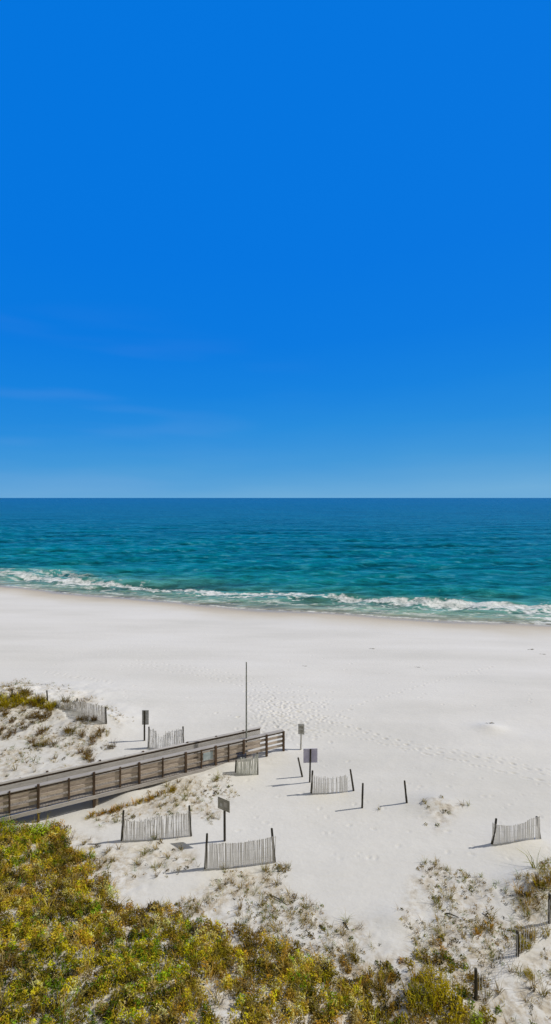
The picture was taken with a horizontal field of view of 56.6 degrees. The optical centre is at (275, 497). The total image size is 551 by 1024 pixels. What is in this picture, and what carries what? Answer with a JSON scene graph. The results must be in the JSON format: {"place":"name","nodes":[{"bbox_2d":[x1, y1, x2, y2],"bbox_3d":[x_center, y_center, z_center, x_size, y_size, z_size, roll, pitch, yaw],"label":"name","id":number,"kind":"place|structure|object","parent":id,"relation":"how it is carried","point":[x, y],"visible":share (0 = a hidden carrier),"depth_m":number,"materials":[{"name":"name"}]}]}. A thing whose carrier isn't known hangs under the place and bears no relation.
{"place":"outdoors","nodes":[
{"label":"outdoors","id":0,"kind":"place"},
{"bbox_2d":[0,586,550,1023],"bbox_3d":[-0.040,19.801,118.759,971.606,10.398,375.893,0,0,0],"label":"beach","id":1,"kind":"structure","parent":0,"point":[384,718],"depth_m":30.33,"materials":[{"name":"white sand"}]},
{"bbox_2d":[7,724,19,734],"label":"scrub clump","id":2,"kind":"object","parent":1,"relation":"on","point":[15,730],"visible":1,"depth_m":34.39,"materials":[{"name":"brown plant"}]},
{"bbox_2d":[18,721,29,730],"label":"scrub clump","id":3,"kind":"object","parent":1,"relation":"on","point":[26,726],"visible":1,"depth_m":34.91,"materials":[{"name":"brown plant"}]},
{"bbox_2d":[0,691,63,710],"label":"dune grass","id":4,"kind":"structure","parent":1,"relation":"on","point":[4,699],"depth_m":37.48,"materials":[{"name":"green plant"}]},
{"bbox_2d":[19,814,51,843],"bbox_3d":[-11.116,15.471,23.946,1.936,0.830,1.598,0,0,39],"label":"shrub","id":5,"kind":"object","parent":1,"relation":"on","point":[39,825],"visible":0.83,"depth_m":23.90,"materials":[{"name":"green plant"}]},
{"bbox_2d":[38,724,49,731],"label":"scrub clump","id":6,"kind":"object","parent":1,"relation":"on","point":[48,728],"visible":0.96,"depth_m":34.72,"materials":[{"name":"brown plant"}]},
{"bbox_2d":[44,703,55,717],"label":"scrub clump","id":7,"kind":"object","parent":1,"relation":"on","point":[46,712],"visible":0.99,"depth_m":36.48,"materials":[{"name":"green plant"}]},
{"bbox_2d":[49,737,59,746],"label":"scrub clump","id":8,"kind":"object","parent":1,"relation":"on","point":[53,742],"visible":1,"depth_m":33.02,"materials":[{"name":"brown plant"}]},
{"bbox_2d":[55,693,71,701],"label":"scrub clump","id":9,"kind":"object","parent":1,"relation":"on","point":[65,698],"visible":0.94,"depth_m":38.25,"materials":[{"name":"beige plant"}]},
{"bbox_2d":[65,721,79,734],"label":"scrub clump","id":10,"kind":"object","parent":1,"relation":"on","point":[73,730],"visible":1,"depth_m":34.28,"materials":[{"name":"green plant"}]},
{"bbox_2d":[46,690,106,723],"bbox_3d":[-14.257,15.172,36.860,5.969,1.740,0.477,0,0,26],"label":"sand fence","id":11,"kind":"object","parent":1,"relation":"on","point":[103,715],"visible":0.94,"depth_m":36.27,"materials":[{"name":"grey wood"}]},
{"bbox_2d":[78,712,88,720],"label":"scrub clump","id":12,"kind":"object","parent":1,"relation":"on","point":[84,718],"visible":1,"depth_m":35.71,"materials":[{"name":"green plant"}]},
{"bbox_2d":[92,727,102,737],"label":"scrub clump","id":13,"kind":"object","parent":1,"relation":"on","point":[96,734],"visible":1,"depth_m":33.89,"materials":[{"name":"brown plant"}]},
{"bbox_2d":[107,740,119,748],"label":"scrub clump","id":14,"kind":"object","parent":1,"relation":"on","point":[111,746],"visible":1,"depth_m":32.76,"materials":[{"name":"brown plant"}]},
{"bbox_2d":[84,782,176,819],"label":"dune grass","id":15,"kind":"structure","parent":1,"relation":"on","point":[117,808],"depth_m":26.53,"materials":[{"name":"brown plant"}]},
{"bbox_2d":[0,726,284,822],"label":"boardwalk","id":16,"kind":"structure","parent":1,"relation":"on","point":[93,779],"depth_m":27.96,"materials":[{"name":"brown wood"}]},
{"bbox_2d":[203,751,212,760],"bbox_3d":[-3.952,15.110,29.945,0.660,0.440,0.046,0,0,-28],"label":"notice board","id":17,"kind":"object","parent":16,"relation":"attached to","point":[207,755],"visible":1,"depth_m":29.92,"materials":[{"name":"blue plastic"}]},
{"bbox_2d":[142,710,148,740],"bbox_3d":[-8.628,15.287,33.888,0.440,2.380,0.122,0,0,-3],"label":"beach sign","id":18,"kind":"object","parent":1,"relation":"on","point":[145,717],"visible":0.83,"depth_m":33.92,"materials":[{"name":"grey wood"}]},
{"bbox_2d":[121,805,191,840],"bbox_3d":[-5.589,15.549,24.093,3.377,1.839,0.189,0,0,-6],"label":"sand fence","id":19,"kind":"object","parent":1,"relation":"on","point":[124,833],"visible":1,"depth_m":24.03,"materials":[{"name":"grey wood"}]},
{"bbox_2d":[148,726,183,747],"bbox_3d":[-7.069,15.636,32.968,2.378,1.746,0.185,0,0,-1],"label":"sand fence","id":20,"kind":"object","parent":1,"relation":"on","point":[151,742],"visible":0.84,"depth_m":32.91,"materials":[{"name":"grey wood"}]},
{"bbox_2d":[218,797,229,841],"bbox_3d":[-2.399,15.317,24.018,0.700,2.400,0.122,0,0,33],"label":"beach sign","id":21,"kind":"object","parent":1,"relation":"on","point":[224,805],"visible":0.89,"depth_m":24.00,"materials":[{"name":"grey wood"}]},
{"bbox_2d":[204,828,275,868],"bbox_3d":[-1.537,15.546,22.380,3.223,1.942,0.214,0,0,-8],"label":"sand fence","id":22,"kind":"object","parent":1,"relation":"on","point":[254,855],"visible":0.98,"depth_m":22.30,"materials":[{"name":"grey wood"}]},
{"bbox_2d":[236,752,246,758],"bbox_3d":[-2.081,15.763,31.046,0.580,0.490,0.380,0,0,-17],"label":"storage box","id":23,"kind":"object","parent":1,"relation":"on","point":[239,756],"visible":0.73,"depth_m":30.91,"materials":[{"name":"blue plastic"}]},
{"bbox_2d":[235,752,257,774],"bbox_3d":[-1.684,15.650,29.702,1.390,1.671,0.182,0,0,-1],"label":"sand fence","id":24,"kind":"object","parent":1,"relation":"on","point":[240,770],"visible":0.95,"depth_m":29.64,"materials":[{"name":"grey wood"}]},
{"bbox_2d":[246,662,247,756],"bbox_3d":[-1.779,13.186,31.252,0.156,6.298,0.156,0,0,0],"label":"flagpole","id":25,"kind":"object","parent":1,"relation":"on","point":[246,704],"visible":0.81,"depth_m":31.21,"materials":[{"name":"metal"}]},
{"bbox_2d":[0,813,507,1023],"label":"dune vegetation","id":26,"kind":"object","parent":1,"relation":"on","point":[54,860],"visible":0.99,"depth_m":16.97,"materials":[{"name":"green plant"}]},
{"bbox_2d":[255,889,266,907],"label":"grass tuft","id":27,"kind":"object","parent":1,"relation":"on","point":[261,903],"visible":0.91,"depth_m":20.20,"materials":[{"name":"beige plant"}]},
{"bbox_2d":[269,921,280,932],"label":"grass tuft","id":28,"kind":"object","parent":1,"relation":"on","point":[275,927],"visible":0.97,"depth_m":18.92,"materials":[{"name":"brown plant"}]},
{"bbox_2d":[0,678,550,1023],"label":"dune grass","id":29,"kind":"structure","parent":1,"relation":"on","point":[309,906],"depth_m":19.92,"materials":[{"name":"plant"}]},
{"bbox_2d":[276,862,288,872],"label":"grass tuft","id":30,"kind":"object","parent":1,"relation":"on","point":[283,868],"visible":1,"depth_m":22.05,"materials":[{"name":"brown plant"}]},
{"bbox_2d":[297,757,302,776],"bbox_3d":[1.473,15.772,29.615,0.419,1.467,0.122,0,0,0],"label":"wooden post","id":31,"kind":"object","parent":1,"relation":"on","point":[300,767],"visible":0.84,"depth_m":29.57,"materials":[{"name":"grey wood"}]},
{"bbox_2d":[298,724,303,749],"bbox_3d":[1.657,15.466,32.680,0.400,2.061,0.126,0,0,14],"label":"beach sign","id":32,"kind":"object","parent":1,"relation":"on","point":[300,729],"visible":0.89,"depth_m":32.64,"materials":[{"name":"metal"}]},
{"bbox_2d":[303,748,316,782],"bbox_3d":[1.986,15.399,29.028,0.800,2.281,0.106,0,0,-3],"label":"beach sign","id":33,"kind":"object","parent":1,"relation":"on","point":[309,756],"visible":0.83,"depth_m":29.05,"materials":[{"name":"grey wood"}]},
{"bbox_2d":[310,769,353,793],"bbox_3d":[3.142,15.720,28.025,2.548,1.622,0.188,0,0,-5],"label":"sand fence","id":34,"kind":"object","parent":1,"relation":"on","point":[332,787],"visible":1,"depth_m":27.94,"materials":[{"name":"grey wood"}]},
{"bbox_2d":[335,923,355,935],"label":"grass tuft","id":35,"kind":"object","parent":1,"relation":"on","point":[346,929],"visible":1,"depth_m":18.83,"materials":[{"name":"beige plant"}]},
{"bbox_2d":[361,783,363,807],"bbox_3d":[4.519,15.656,26.598,0.138,1.632,0.108,0,0,0],"label":"wooden post","id":36,"kind":"object","parent":1,"relation":"on","point":[362,794],"visible":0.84,"depth_m":26.56,"materials":[{"name":"grey wood"}]},
{"bbox_2d":[360,969,388,990],"bbox_3d":[3.237,15.898,16.762,0.922,0.411,0.776,0,0,-40],"label":"grass tuft","id":37,"kind":"object","parent":1,"relation":"on","point":[376,984],"visible":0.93,"depth_m":16.76,"materials":[{"name":"green plant"}]},
{"bbox_2d":[390,976,415,994],"bbox_3d":[4.144,15.765,16.447,0.912,0.466,0.961,0,0,9],"label":"grass tuft","id":38,"kind":"object","parent":1,"relation":"on","point":[405,989],"visible":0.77,"depth_m":16.56,"materials":[{"name":"green plant"}]},
{"bbox_2d":[404,780,407,802],"bbox_3d":[6.889,15.674,26.975,0.254,1.521,0.116,0,0,0],"label":"wooden post","id":39,"kind":"object","parent":1,"relation":"on","point":[406,800],"visible":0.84,"depth_m":26.94,"materials":[{"name":"grey wood"}]},
{"bbox_2d":[403,967,437,1016],"bbox_3d":[4.547,15.530,16.044,1.267,0.655,1.299,0,0,21],"label":"shrub","id":40,"kind":"object","parent":1,"relation":"on","point":[418,993],"visible":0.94,"depth_m":16.00,"materials":[{"name":"green plant"}]},
{"bbox_2d":[413,994,427,1012],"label":"grass tuft","id":41,"kind":"object","parent":1,"relation":"on","point":[419,1005],"visible":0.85,"depth_m":15.79,"materials":[{"name":"green plant"}]},
{"bbox_2d":[420,958,450,997],"bbox_3d":[5.140,15.608,16.672,1.102,0.519,1.241,0,0,-27],"label":"shrub","id":42,"kind":"object","parent":1,"relation":"on","point":[438,977],"visible":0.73,"depth_m":16.68,"materials":[{"name":"green plant"}]},
{"bbox_2d":[425,970,471,1023],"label":"shrub","id":43,"kind":"object","parent":1,"relation":"on","point":[458,1008],"visible":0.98,"depth_m":15.72,"materials":[{"name":"green plant"}]},
{"bbox_2d":[445,883,457,898],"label":"grass tuft","id":44,"kind":"object","parent":1,"relation":"on","point":[451,891],"visible":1,"depth_m":20.58,"materials":[{"name":"beige plant"}]},
{"bbox_2d":[463,1001,489,1023],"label":"shrub","id":45,"kind":"object","parent":1,"relation":"on","point":[480,1019],"visible":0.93,"depth_m":15.58,"materials":[{"name":"green plant"}]},
{"bbox_2d":[472,919,495,935],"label":"dune grass","id":46,"kind":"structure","parent":1,"relation":"on","point":[481,931],"depth_m":18.96,"materials":[{"name":"brown plant"}]},
{"bbox_2d":[480,989,493,1001],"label":"grass tuft","id":47,"kind":"object","parent":1,"relation":"on","point":[485,995],"visible":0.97,"depth_m":16.34,"materials":[{"name":"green plant"}]},
{"bbox_2d":[493,975,511,994],"bbox_3d":[7.252,15.900,16.624,0.781,0.333,0.756,0,0,-11],"label":"grass tuft","id":48,"kind":"object","parent":1,"relation":"on","point":[497,986],"visible":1,"depth_m":16.62,"materials":[{"name":"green plant"}]},
{"bbox_2d":[474,893,550,1000],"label":"sand fence","id":49,"kind":"object","parent":1,"relation":"on","point":[476,976],"visible":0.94,"depth_m":17.89,"materials":[{"name":"grey wood"}]},
{"bbox_2d":[491,816,540,843],"bbox_3d":[11.219,15.680,23.870,2.635,1.576,0.194,0,0,-7],"label":"sand fence","id":50,"kind":"object","parent":1,"relation":"on","point":[521,827],"visible":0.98,"depth_m":23.80,"materials":[{"name":"grey wood"}]},
{"bbox_2d":[509,918,532,937],"bbox_3d":[9.043,15.855,18.717,0.578,0.512,0.974,0,0,-22],"label":"grass tuft","id":51,"kind":"object","parent":1,"relation":"on","point":[522,929],"visible":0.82,"depth_m":18.78,"materials":[{"name":"green plant"}]},
{"bbox_2d":[513,964,529,975],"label":"grass tuft","id":52,"kind":"object","parent":1,"relation":"on","point":[520,971],"visible":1,"depth_m":17.25,"materials":[{"name":"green plant"}]},
{"bbox_2d":[514,897,534,917],"bbox_3d":[9.560,15.826,19.669,1.024,0.514,0.764,0,0,31],"label":"grass tuft","id":53,"kind":"object","parent":1,"relation":"on","point":[527,909],"visible":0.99,"depth_m":19.62,"materials":[{"name":"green plant"}]},
{"bbox_2d":[523,965,533,980],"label":"shrub","id":54,"kind":"object","parent":1,"relation":"on","point":[531,973],"visible":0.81,"depth_m":17.17,"materials":[{"name":"green plant"}]},
{"bbox_2d":[510,864,550,904],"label":"dune grass","id":55,"kind":"structure","parent":1,"relation":"on","point":[538,881],"depth_m":20.52,"materials":[{"name":"green plant"}]},
{"bbox_2d":[524,968,537,991],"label":"grass tuft","id":56,"kind":"object","parent":1,"relation":"on","point":[534,989],"visible":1,"depth_m":16.77,"materials":[{"name":"green plant"}]},
{"bbox_2d":[518,848,550,868],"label":"grass tuft","id":57,"kind":"object","parent":1,"relation":"on","point":[531,863],"visible":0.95,"depth_m":22.02,"materials":[{"name":"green plant"}]},
{"bbox_2d":[519,922,550,952],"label":"dune grass","id":58,"kind":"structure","parent":1,"relation":"on","point":[530,935],"depth_m":18.61,"materials":[{"name":"green plant"}]},
{"bbox_2d":[527,977,550,996],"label":"grass tuft","id":59,"kind":"object","parent":1,"relation":"on","point":[547,991],"visible":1,"depth_m":16.50,"materials":[{"name":"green plant"}]},
{"bbox_2d":[0,498,550,625],"bbox_3d":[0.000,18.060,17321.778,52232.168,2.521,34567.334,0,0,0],"label":"sea water","id":60,"kind":"structure","parent":0,"point":[480,560],"depth_m":165.29,"materials":[{"name":"teal liquid"}]},
{"bbox_2d":[0,0,550,497],"label":"sky","id":61,"kind":"structure","parent":0,"point":[249,248],"materials":[{"name":"blue"}]}
]}

